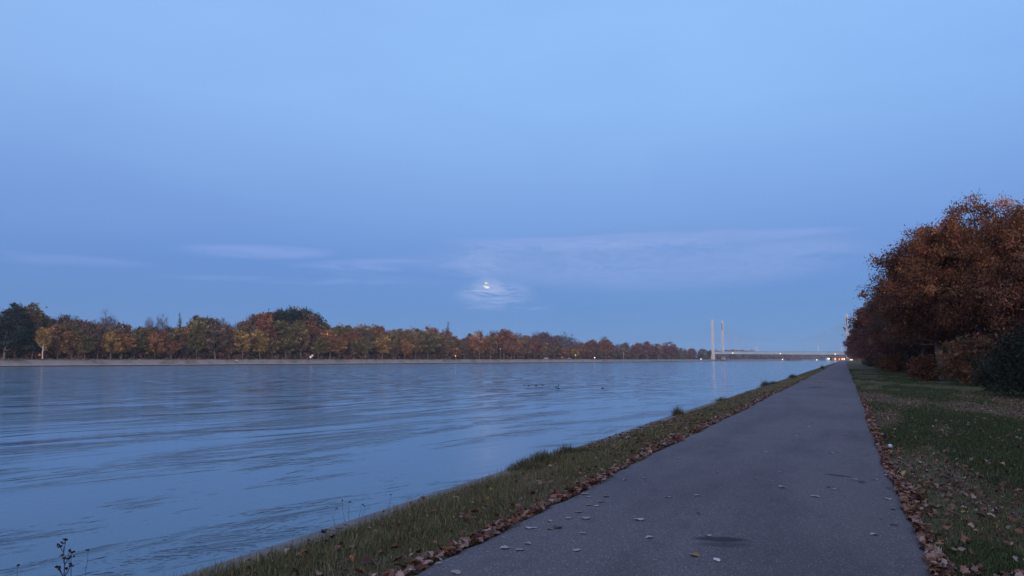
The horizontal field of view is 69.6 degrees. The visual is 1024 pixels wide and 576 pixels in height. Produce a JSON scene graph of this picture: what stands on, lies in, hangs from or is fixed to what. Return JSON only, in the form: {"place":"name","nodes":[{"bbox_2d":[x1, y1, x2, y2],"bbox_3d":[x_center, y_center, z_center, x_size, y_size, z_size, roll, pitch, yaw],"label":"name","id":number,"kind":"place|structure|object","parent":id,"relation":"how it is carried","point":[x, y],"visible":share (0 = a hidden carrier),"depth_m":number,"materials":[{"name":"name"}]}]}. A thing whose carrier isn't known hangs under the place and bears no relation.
{"place":"outdoors","nodes":[
{"label":"outdoors","id":0,"kind":"place"},
{"bbox_2d":[0,360,788,365],"bbox_3d":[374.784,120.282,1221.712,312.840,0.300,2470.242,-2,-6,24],"label":"bank ledge","id":1,"kind":"object","parent":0,"point":[318,363],"visible":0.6,"depth_m":347.13,"materials":[{"name":"stone"}]},
{"bbox_2d":[0,360,804,366],"bbox_3d":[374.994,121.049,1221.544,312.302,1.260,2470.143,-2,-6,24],"label":"bank footing","id":2,"kind":"object","parent":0,"point":[292,364],"visible":0.27,"depth_m":336.79,"materials":[{"name":"concrete"}]},
{"bbox_2d":[0,359,823,364],"bbox_3d":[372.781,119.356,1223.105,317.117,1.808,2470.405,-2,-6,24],"label":"bank slope","id":3,"kind":"structure","parent":0,"point":[92,361],"depth_m":350.62,"materials":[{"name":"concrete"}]},
{"bbox_2d":[1,358,683,359],"bbox_3d":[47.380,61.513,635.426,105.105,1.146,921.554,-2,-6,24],"label":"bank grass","id":4,"kind":"structure","parent":3,"relation":"on","point":[243,359],"depth_m":317.17,"materials":[{"name":"green plant"}]},
{"bbox_2d":[0,360,837,575],"bbox_3d":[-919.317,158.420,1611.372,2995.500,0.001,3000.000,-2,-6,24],"label":"water","id":5,"kind":"structure","parent":0,"point":[158,470],"depth_m":22.47,"materials":[{"name":"blue liquid"}]},
{"bbox_2d":[182,361,838,575],"bbox_3d":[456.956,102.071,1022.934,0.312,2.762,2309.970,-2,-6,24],"label":"quay edge","id":6,"kind":"object","parent":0,"point":[298,539],"visible":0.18,"depth_m":7.45,"materials":[{"name":"stone"},{"name":"soil"}]},
{"bbox_2d":[55,538,74,575],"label":"dried weed","id":7,"kind":"object","parent":6,"relation":"on","point":[64,558],"visible":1,"depth_m":4.79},
{"bbox_2d":[0,0,1023,354],"label":"sky","id":8,"kind":"structure","parent":0,"point":[631,171],"materials":[{"name":"blue"}]},
{"bbox_2d":[163,360,1023,575],"bbox_3d":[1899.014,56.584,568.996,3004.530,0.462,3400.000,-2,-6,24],"label":"ground","id":9,"kind":"structure","parent":0,"point":[854,365],"depth_m":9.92,"materials":[{"name":"green plant"}]},
{"bbox_2d":[200,377,807,575],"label":"leaf litter","id":10,"kind":"object","parent":9,"relation":"on","point":[502,523],"visible":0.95,"depth_m":8.47,"materials":[{"name":"plant"}]},
{"bbox_2d":[501,458,545,471],"bbox_3d":[0.117,2.640,11.123,0.872,0.253,0.922,1,-6,-12],"label":"grass tussock","id":11,"kind":"object","parent":9,"relation":"on","point":[523,464],"depth_m":11.00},
{"bbox_2d":[522,449,562,464],"bbox_3d":[0.570,2.686,11.838,1.076,0.296,1.319,-2,-6,24],"label":"grass tussock","id":12,"kind":"object","parent":9,"relation":"on","point":[545,456],"depth_m":11.71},
{"bbox_2d":[546,444,582,455],"bbox_3d":[0.942,2.806,12.859,0.891,0.266,0.995,0,-6,1],"label":"grass tussock","id":13,"kind":"object","parent":9,"relation":"on","point":[564,449],"depth_m":12.77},
{"bbox_2d":[415,360,931,575],"bbox_3d":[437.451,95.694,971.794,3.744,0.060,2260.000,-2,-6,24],"label":"towpath","id":14,"kind":"structure","parent":9,"relation":"on","point":[762,524],"depth_m":7.64,"materials":[{"name":"asphalt"}]},
{"bbox_2d":[711,314,857,360],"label":"cable stayed bridge","id":15,"kind":"structure","parent":9,"relation":"on","point":[722,353],"depth_m":982.86,"materials":[{"name":"metal"}]},
{"bbox_2d":[846,295,904,359],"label":"oak tree","id":16,"kind":"object","parent":9,"relation":"on","point":[859,326],"visible":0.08,"depth_m":117.92,"materials":[{"name":"brown plant"}]},
{"bbox_2d":[867,354,890,368],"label":"shrub","id":17,"kind":"object","parent":9,"relation":"on","point":[877,362],"visible":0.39,"depth_m":131.36,"materials":[{"name":"brown plant"}]},
{"bbox_2d":[842,292,917,360],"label":"oak tree","id":18,"kind":"object","parent":9,"relation":"on","point":[859,321],"visible":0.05,"depth_m":110.64,"materials":[{"name":"brown plant"}]},
{"bbox_2d":[878,353,908,372],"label":"shrub","id":19,"kind":"object","parent":9,"relation":"on","point":[896,365],"visible":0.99,"depth_m":93.03,"materials":[{"name":"brown plant"}]},
{"bbox_2d":[854,293,933,356],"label":"oak tree","id":20,"kind":"object","parent":9,"relation":"on","point":[886,340],"visible":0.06,"depth_m":86.99,"materials":[{"name":"brown plant"}]},
{"bbox_2d":[860,288,927,366],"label":"oak tree","id":21,"kind":"object","parent":9,"relation":"on","point":[911,354],"visible":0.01,"depth_m":101.80,"materials":[{"name":"brown plant"}]},
{"bbox_2d":[861,285,932,357],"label":"oak tree","id":22,"kind":"object","parent":9,"relation":"on","point":[871,306],"visible":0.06,"depth_m":79.75,"materials":[{"name":"brown plant"}]},
{"bbox_2d":[866,294,929,371],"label":"oak tree","id":23,"kind":"object","parent":9,"relation":"on","point":[906,350],"visible":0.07,"depth_m":94.11,"materials":[{"name":"brown plant"}]},
{"bbox_2d":[904,351,945,380],"bbox_3d":[31.647,6.064,56.266,3.277,2.808,3.654,-5,-8,44],"label":"shrub","id":24,"kind":"object","parent":9,"relation":"on","point":[922,367],"visible":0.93,"depth_m":55.83,"materials":[{"name":"brown plant"}]},
{"bbox_2d":[864,223,994,378],"bbox_3d":[33.694,1.071,60.333,11.478,12.830,12.268,2,-6,-24],"label":"oak tree","id":25,"kind":"object","parent":9,"relation":"on","point":[909,332],"visible":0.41,"depth_m":58.70,"materials":[{"name":"brown plant"}]},
{"bbox_2d":[853,218,1017,341],"bbox_3d":[35.608,0.675,59.478,14.771,13.300,11.588,-3,-6,29],"label":"oak tree","id":26,"kind":"object","parent":9,"relation":"on","point":[883,263],"visible":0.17,"depth_m":58.81,"materials":[{"name":"brown plant"}]},
{"bbox_2d":[859,389,1023,575],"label":"leaf litter","id":27,"kind":"object","parent":9,"relation":"on","point":[936,559],"visible":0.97,"depth_m":9.09,"materials":[{"name":"plant"}]},
{"bbox_2d":[893,188,1023,380],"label":"oak tree","id":28,"kind":"object","parent":9,"relation":"on","point":[949,315],"visible":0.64,"depth_m":54.24,"materials":[{"name":"brown plant"}]},
{"bbox_2d":[934,329,989,382],"bbox_3d":[30.931,4.839,50.127,4.385,4.211,3.932,3,-6,-31],"label":"shrub","id":29,"kind":"object","parent":9,"relation":"on","point":[947,351],"visible":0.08,"depth_m":50.11,"materials":[{"name":"brown plant"}]},
{"bbox_2d":[936,325,1012,386],"bbox_3d":[28.752,4.339,45.084,4.933,4.211,4.424,1,-6,-7],"label":"shrub","id":30,"kind":"object","parent":9,"relation":"on","point":[972,343],"visible":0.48,"depth_m":45.03,"materials":[{"name":"brown plant"}]},
{"bbox_2d":[949,200,1023,351],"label":"oak tree","id":31,"kind":"object","parent":9,"relation":"on","point":[997,307],"visible":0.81,"depth_m":50.99,"materials":[{"name":"brown plant"}]},
{"bbox_2d":[955,313,1023,399],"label":"evergreen shrub","id":32,"kind":"object","parent":9,"relation":"on","point":[1005,357],"visible":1,"depth_m":31.83,"materials":[{"name":"green plant"}]},
{"bbox_2d":[964,350,1022,391],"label":"shrub","id":33,"kind":"object","parent":9,"relation":"on","point":[981,378],"visible":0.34,"depth_m":37.42,"materials":[{"name":"green plant"}]},
{"bbox_3d":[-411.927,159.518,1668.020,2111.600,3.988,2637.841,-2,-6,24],"label":"far ground","id":34,"kind":"structure","parent":0,"visible":0},
{"bbox_2d":[0,306,39,358],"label":"pine tree","id":35,"kind":"object","parent":34,"relation":"on","point":[8,327],"visible":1,"depth_m":254.73,"materials":[{"name":"green plant"}]},
{"bbox_2d":[0,302,53,350],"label":"pine tree","id":36,"kind":"object","parent":34,"relation":"on","point":[24,316],"visible":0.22,"depth_m":262.53,"materials":[{"name":"green plant"}]},
{"bbox_2d":[22,325,40,358],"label":"pine tree","id":37,"kind":"object","parent":34,"relation":"on","point":[33,329],"visible":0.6,"depth_m":262.55,"materials":[{"name":"green plant"}]},
{"bbox_2d":[18,311,44,351],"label":"tall tree","id":38,"kind":"object","parent":34,"relation":"on","point":[33,317],"visible":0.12,"depth_m":266.16,"materials":[{"name":"green plant"}]},
{"bbox_2d":[20,302,59,326],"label":"tall tree","id":39,"kind":"object","parent":34,"relation":"on","point":[38,312],"visible":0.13,"depth_m":280.44,"materials":[{"name":"green plant"}]},
{"bbox_2d":[34,327,52,358],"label":"birch tree","id":40,"kind":"object","parent":34,"relation":"on","point":[41,332],"visible":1,"depth_m":261.74,"materials":[{"name":"yellow plant"}]},
{"bbox_2d":[40,322,82,357],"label":"broadleaf tree","id":41,"kind":"object","parent":34,"relation":"on","point":[63,335],"visible":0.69,"depth_m":270.27,"materials":[{"name":"brown plant"}]},
{"bbox_2d":[45,324,92,349],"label":"broadleaf tree","id":42,"kind":"object","parent":34,"relation":"on","point":[70,328],"visible":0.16,"depth_m":275.69,"materials":[{"name":"brown plant"}]},
{"bbox_2d":[56,332,90,358],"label":"broadleaf tree","id":43,"kind":"object","parent":34,"relation":"on","point":[77,343],"visible":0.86,"depth_m":271.87,"materials":[{"name":"brown plant"}]},
{"bbox_2d":[62,319,84,331],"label":"tall tree","id":44,"kind":"object","parent":34,"relation":"on","point":[74,323],"visible":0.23,"depth_m":284.02,"materials":[{"name":"brown plant"}]},
{"bbox_2d":[71,325,98,343],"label":"tall tree","id":45,"kind":"object","parent":34,"relation":"on","point":[85,328],"visible":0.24,"depth_m":281.13,"materials":[{"name":"brown plant"}]},
{"bbox_2d":[74,334,97,358],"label":"broadleaf tree","id":46,"kind":"object","parent":34,"relation":"on","point":[88,346],"visible":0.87,"depth_m":274.83,"materials":[{"name":"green plant"}]},
{"bbox_2d":[76,323,113,349],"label":"broadleaf tree","id":47,"kind":"object","parent":34,"relation":"on","point":[97,328],"visible":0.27,"depth_m":286.08,"materials":[{"name":"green plant"}]},
{"bbox_2d":[90,333,111,358],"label":"broadleaf tree","id":48,"kind":"object","parent":34,"relation":"on","point":[101,340],"visible":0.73,"depth_m":281.05,"materials":[{"name":"brown plant"}]},
{"bbox_2d":[94,309,122,330],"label":"bare tree","id":49,"kind":"object","parent":34,"relation":"on","point":[107,323],"visible":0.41,"depth_m":301.35,"materials":[{"name":"brown plant"}]},
{"bbox_2d":[97,331,125,358],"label":"broadleaf tree","id":50,"kind":"object","parent":34,"relation":"on","point":[112,349],"visible":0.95,"depth_m":282.09,"materials":[{"name":"yellow plant"}]},
{"bbox_2d":[111,332,137,358],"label":"broadleaf tree","id":51,"kind":"object","parent":34,"relation":"on","point":[127,344],"visible":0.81,"depth_m":287.20,"materials":[{"name":"orange plant"}]},
{"bbox_2d":[129,334,144,358],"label":"broadleaf tree","id":52,"kind":"object","parent":34,"relation":"on","point":[137,347],"visible":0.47,"depth_m":293.31,"materials":[{"name":"green plant"}]},
{"bbox_2d":[138,336,156,355],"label":"broadleaf tree","id":53,"kind":"object","parent":34,"relation":"on","point":[144,351],"visible":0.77,"depth_m":297.80,"materials":[{"name":"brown plant"}]},
{"bbox_2d":[144,332,166,358],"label":"broadleaf tree","id":54,"kind":"object","parent":34,"relation":"on","point":[154,337],"visible":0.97,"depth_m":299.82,"materials":[{"name":"orange plant"}]},
{"bbox_2d":[154,312,170,332],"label":"bare tree","id":55,"kind":"object","parent":34,"relation":"on","point":[162,324],"visible":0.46,"depth_m":321.77,"materials":[{"name":"brown plant"}]},
{"bbox_2d":[160,332,181,348],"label":"broadleaf tree","id":56,"kind":"object","parent":34,"relation":"on","point":[170,336],"visible":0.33,"depth_m":311.95,"materials":[{"name":"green plant"}]},
{"bbox_2d":[162,339,183,358],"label":"broadleaf tree","id":57,"kind":"object","parent":34,"relation":"on","point":[170,348],"visible":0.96,"depth_m":303.02,"materials":[{"name":"orange plant"}]},
{"bbox_2d":[175,341,192,355],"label":"broadleaf tree","id":58,"kind":"object","parent":34,"relation":"on","point":[184,349],"visible":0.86,"depth_m":311.95,"materials":[{"name":"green plant"}]},
{"bbox_2d":[178,326,203,351],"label":"tall tree","id":59,"kind":"object","parent":34,"relation":"on","point":[184,337],"visible":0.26,"depth_m":319.24,"materials":[{"name":"brown plant"}]},
{"bbox_2d":[178,325,212,358],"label":"broadleaf tree","id":60,"kind":"object","parent":34,"relation":"on","point":[195,334],"visible":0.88,"depth_m":316.50,"materials":[{"name":"green plant"}]},
{"bbox_2d":[174,320,217,349],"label":"broadleaf tree","id":61,"kind":"object","parent":34,"relation":"on","point":[198,324],"visible":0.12,"depth_m":327.11,"materials":[{"name":"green plant"}]},
{"bbox_2d":[189,315,219,351],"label":"broadleaf tree","id":62,"kind":"object","parent":34,"relation":"on","point":[203,319],"visible":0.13,"depth_m":331.09,"materials":[{"name":"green plant"}]},
{"bbox_2d":[196,324,230,358],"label":"broadleaf tree","id":63,"kind":"object","parent":34,"relation":"on","point":[223,340],"visible":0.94,"depth_m":320.05,"materials":[{"name":"brown plant"}]},
{"bbox_2d":[222,334,237,358],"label":"broadleaf tree","id":64,"kind":"object","parent":34,"relation":"on","point":[230,350],"visible":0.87,"depth_m":328.42,"materials":[{"name":"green plant"}]},
{"bbox_2d":[231,331,252,358],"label":"broadleaf tree","id":65,"kind":"object","parent":34,"relation":"on","point":[239,346],"visible":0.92,"depth_m":333.32,"materials":[{"name":"yellow plant"}]},
{"bbox_2d":[230,325,259,352],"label":"broadleaf tree","id":66,"kind":"object","parent":34,"relation":"on","point":[241,330],"visible":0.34,"depth_m":340.76,"materials":[{"name":"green plant"}]},
{"bbox_2d":[249,329,271,358],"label":"broadleaf tree","id":67,"kind":"object","parent":34,"relation":"on","point":[261,338],"visible":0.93,"depth_m":341.26,"materials":[{"name":"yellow plant"}]},
{"bbox_2d":[254,308,274,321],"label":"tall tree","id":68,"kind":"object","parent":34,"relation":"on","point":[263,316],"visible":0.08,"depth_m":365.51,"materials":[{"name":"brown plant"}]},
{"bbox_2d":[254,315,280,347],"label":"tall tree","id":69,"kind":"object","parent":34,"relation":"on","point":[267,321],"visible":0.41,"depth_m":352.86,"materials":[{"name":"brown plant"}]},
{"bbox_2d":[264,338,280,358],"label":"broadleaf tree","id":70,"kind":"object","parent":34,"relation":"on","point":[272,344],"visible":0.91,"depth_m":346.45,"materials":[{"name":"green plant"}]},
{"bbox_2d":[271,307,288,334],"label":"pine tree","id":71,"kind":"object","parent":34,"relation":"on","point":[279,312],"visible":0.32,"depth_m":365.79,"materials":[{"name":"green plant"}]},
{"bbox_2d":[269,320,304,349],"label":"broadleaf tree","id":72,"kind":"object","parent":34,"relation":"on","point":[280,325],"visible":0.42,"depth_m":357.86,"materials":[{"name":"green plant"}]},
{"bbox_2d":[277,333,298,358],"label":"broadleaf tree","id":73,"kind":"object","parent":34,"relation":"on","point":[286,341],"visible":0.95,"depth_m":355.18,"materials":[{"name":"green plant"}]},
{"bbox_2d":[287,305,311,324],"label":"pine tree","id":74,"kind":"object","parent":34,"relation":"on","point":[294,316],"visible":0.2,"depth_m":375.69,"materials":[{"name":"green plant"}]},
{"bbox_2d":[289,326,311,358],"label":"broadleaf tree","id":75,"kind":"object","parent":34,"relation":"on","point":[305,342],"visible":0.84,"depth_m":362.80,"materials":[{"name":"brown plant"}]},
{"bbox_2d":[294,320,326,352],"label":"broadleaf tree","id":76,"kind":"object","parent":34,"relation":"on","point":[311,325],"visible":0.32,"depth_m":376.01,"materials":[{"name":"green plant"}]},
{"bbox_2d":[300,320,329,353],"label":"broadleaf tree","id":77,"kind":"object","parent":34,"relation":"on","point":[321,328],"visible":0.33,"depth_m":380.55,"materials":[{"name":"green plant"}]},
{"bbox_2d":[309,338,329,358],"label":"broadleaf tree","id":78,"kind":"object","parent":34,"relation":"on","point":[315,347],"visible":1,"depth_m":367.49,"materials":[{"name":"green plant"}]},
{"bbox_2d":[318,329,343,358],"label":"broadleaf tree","id":79,"kind":"object","parent":34,"relation":"on","point":[330,335],"visible":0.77,"depth_m":375.59,"materials":[{"name":"orange plant"}]},
{"bbox_2d":[333,337,348,355],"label":"broadleaf tree","id":80,"kind":"object","parent":34,"relation":"on","point":[345,341],"visible":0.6,"depth_m":382.75,"materials":[{"name":"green plant"}]},
{"bbox_2d":[347,339,361,358],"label":"broadleaf tree","id":81,"kind":"object","parent":34,"relation":"on","point":[354,344],"visible":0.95,"depth_m":392.88,"materials":[{"name":"green plant"}]},
{"bbox_2d":[345,330,363,353],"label":"broadleaf tree","id":82,"kind":"object","parent":34,"relation":"on","point":[350,335],"visible":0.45,"depth_m":400.32,"materials":[{"name":"brown plant"}]},
{"bbox_2d":[0,347,715,358],"bbox_3d":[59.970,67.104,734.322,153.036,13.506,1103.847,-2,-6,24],"label":"undergrowth","id":83,"kind":"object","parent":34,"relation":"on","point":[47,354],"visible":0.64,"depth_m":355.02,"materials":[{"name":"brown plant"}]},
{"bbox_2d":[354,328,369,350],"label":"tall tree","id":84,"kind":"object","parent":34,"relation":"on","point":[362,332],"visible":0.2,"depth_m":410.54,"materials":[{"name":"brown plant"}]},
{"bbox_2d":[356,336,375,358],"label":"broadleaf tree","id":85,"kind":"object","parent":34,"relation":"on","point":[366,343],"visible":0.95,"depth_m":397.08,"materials":[{"name":"green plant"}]},
{"bbox_2d":[374,336,394,357],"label":"broadleaf tree","id":86,"kind":"object","parent":34,"relation":"on","point":[384,346],"visible":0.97,"depth_m":408.97,"materials":[{"name":"orange plant"}]},
{"bbox_2d":[385,332,403,354],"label":"tall tree","id":87,"kind":"object","parent":34,"relation":"on","point":[393,336],"visible":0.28,"depth_m":423.73,"materials":[{"name":"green plant"}]},
{"bbox_2d":[396,339,413,358],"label":"broadleaf tree","id":88,"kind":"object","parent":34,"relation":"on","point":[405,344],"visible":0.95,"depth_m":427.23,"materials":[{"name":"orange plant"}]},
{"bbox_2d":[399,332,421,347],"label":"broadleaf tree","id":89,"kind":"object","parent":34,"relation":"on","point":[408,337],"visible":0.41,"depth_m":438.18,"materials":[{"name":"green plant"}]},
{"bbox_2d":[409,333,427,358],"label":"broadleaf tree","id":90,"kind":"object","parent":34,"relation":"on","point":[416,344],"visible":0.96,"depth_m":431.50,"materials":[{"name":"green plant"}]},
{"bbox_2d":[418,332,444,358],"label":"broadleaf tree","id":91,"kind":"object","parent":34,"relation":"on","point":[429,337],"visible":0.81,"depth_m":438.84,"materials":[{"name":"green plant"}]},
{"bbox_2d":[436,344,449,358],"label":"broadleaf tree","id":92,"kind":"object","parent":34,"relation":"on","point":[442,350],"visible":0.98,"depth_m":455.48,"materials":[{"name":"brown plant"}]},
{"bbox_2d":[462,329,496,358],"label":"broadleaf tree","id":93,"kind":"object","parent":34,"relation":"on","point":[482,344],"visible":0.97,"depth_m":488.71,"materials":[{"name":"brown plant"}]},
{"bbox_2d":[484,337,497,358],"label":"broadleaf tree","id":94,"kind":"object","parent":34,"relation":"on","point":[492,350],"visible":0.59,"depth_m":498.44,"materials":[{"name":"brown plant"}]},
{"bbox_2d":[494,329,516,358],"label":"broadleaf tree","id":95,"kind":"object","parent":34,"relation":"on","point":[504,345],"visible":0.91,"depth_m":508.56,"materials":[{"name":"brown plant"}]},
{"bbox_2d":[508,335,522,353],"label":"broadleaf tree","id":96,"kind":"object","parent":34,"relation":"on","point":[518,343],"visible":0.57,"depth_m":524.83,"materials":[{"name":"brown plant"}]},
{"bbox_2d":[517,337,532,358],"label":"broadleaf tree","id":97,"kind":"object","parent":34,"relation":"on","point":[525,349],"visible":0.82,"depth_m":529.24,"materials":[{"name":"brown plant"}]},
{"bbox_2d":[527,339,542,358],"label":"broadleaf tree","id":98,"kind":"object","parent":34,"relation":"on","point":[537,349],"visible":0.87,"depth_m":539.95,"materials":[{"name":"brown plant"}]},
{"bbox_2d":[540,340,551,355],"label":"broadleaf tree","id":99,"kind":"object","parent":34,"relation":"on","point":[546,346],"visible":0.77,"depth_m":558.04,"materials":[{"name":"brown plant"}]},
{"bbox_2d":[548,344,561,355],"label":"broadleaf tree","id":100,"kind":"object","parent":34,"relation":"on","point":[555,348],"visible":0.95,"depth_m":565.14,"materials":[{"name":"brown plant"}]},
{"bbox_2d":[598,339,615,358],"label":"broadleaf tree","id":101,"kind":"object","parent":34,"relation":"on","point":[609,347],"visible":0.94,"depth_m":637.33,"materials":[{"name":"brown plant"}]},
{"bbox_2d":[619,347,635,358],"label":"broadleaf tree","id":102,"kind":"object","parent":34,"relation":"on","point":[627,352],"visible":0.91,"depth_m":685.79,"materials":[{"name":"brown plant"}]},
{"bbox_2d":[640,341,655,355],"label":"broadleaf tree","id":103,"kind":"object","parent":34,"relation":"on","point":[648,349],"visible":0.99,"depth_m":748.49,"materials":[{"name":"brown plant"}]},
{"bbox_2d":[650,344,664,358],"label":"broadleaf tree","id":104,"kind":"object","parent":34,"relation":"on","point":[656,346],"visible":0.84,"depth_m":793.29,"materials":[{"name":"brown plant"}]},
{"bbox_2d":[660,341,678,358],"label":"broadleaf tree","id":105,"kind":"object","parent":34,"relation":"on","point":[670,350],"visible":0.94,"depth_m":831.28,"materials":[{"name":"brown plant"}]},
{"bbox_2d":[708,348,845,360],"bbox_3d":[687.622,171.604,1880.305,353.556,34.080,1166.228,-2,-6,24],"label":"distant wood","id":106,"kind":"object","parent":34,"relation":"on","point":[794,357],"visible":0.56,"depth_m":1424.06,"materials":[{"name":"green plant"}]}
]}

